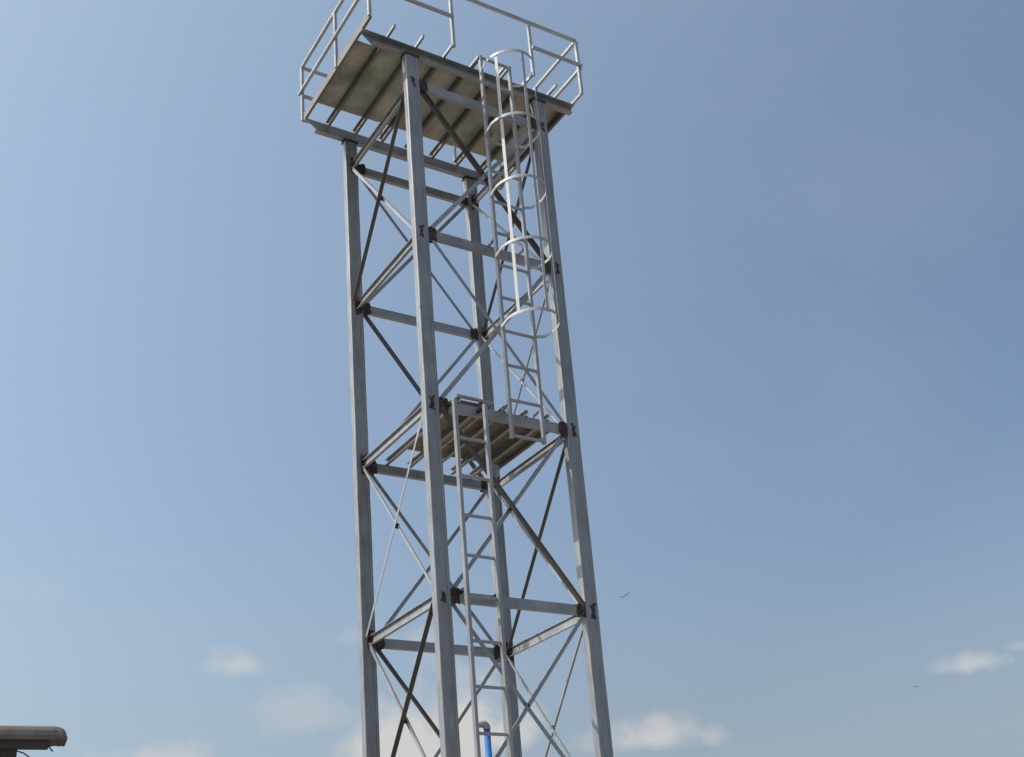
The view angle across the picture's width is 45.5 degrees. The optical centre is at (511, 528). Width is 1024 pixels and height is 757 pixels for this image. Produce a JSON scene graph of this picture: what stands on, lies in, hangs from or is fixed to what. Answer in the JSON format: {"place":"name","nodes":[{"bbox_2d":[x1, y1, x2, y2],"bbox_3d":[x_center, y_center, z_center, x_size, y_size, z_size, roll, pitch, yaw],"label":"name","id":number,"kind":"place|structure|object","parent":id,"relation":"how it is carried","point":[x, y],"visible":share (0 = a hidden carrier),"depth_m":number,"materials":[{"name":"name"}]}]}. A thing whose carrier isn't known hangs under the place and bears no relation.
{"place":"outdoors","nodes":[
{"label":"outdoors","id":0,"kind":"place"},
{"bbox_2d":[0,725,67,756],"bbox_3d":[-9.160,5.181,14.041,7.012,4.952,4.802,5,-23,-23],"label":"corner building","id":1,"kind":"structure","parent":0,"point":[14,740],"depth_m":14.07,"materials":[{"name":"grey concrete"}]},
{"bbox_2d":[0,0,1023,756],"label":"sky","id":2,"kind":"structure","parent":0,"point":[791,232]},
{"label":"ground","id":3,"kind":"structure","parent":0,"visible":0},
{"bbox_2d":[298,0,613,756],"bbox_3d":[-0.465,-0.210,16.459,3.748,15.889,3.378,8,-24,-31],"label":"steel tower","id":4,"kind":"structure","parent":3,"relation":"on","point":[416,93],"depth_m":17.23,"materials":[{"name":"silver metal"}]},
{"bbox_2d":[479,720,491,756],"bbox_3d":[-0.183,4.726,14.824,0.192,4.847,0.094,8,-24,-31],"label":"blue pipe","id":5,"kind":"object","parent":3,"relation":"on","point":[485,725],"visible":0.93,"depth_m":15.59,"materials":[{"name":"plastic"}]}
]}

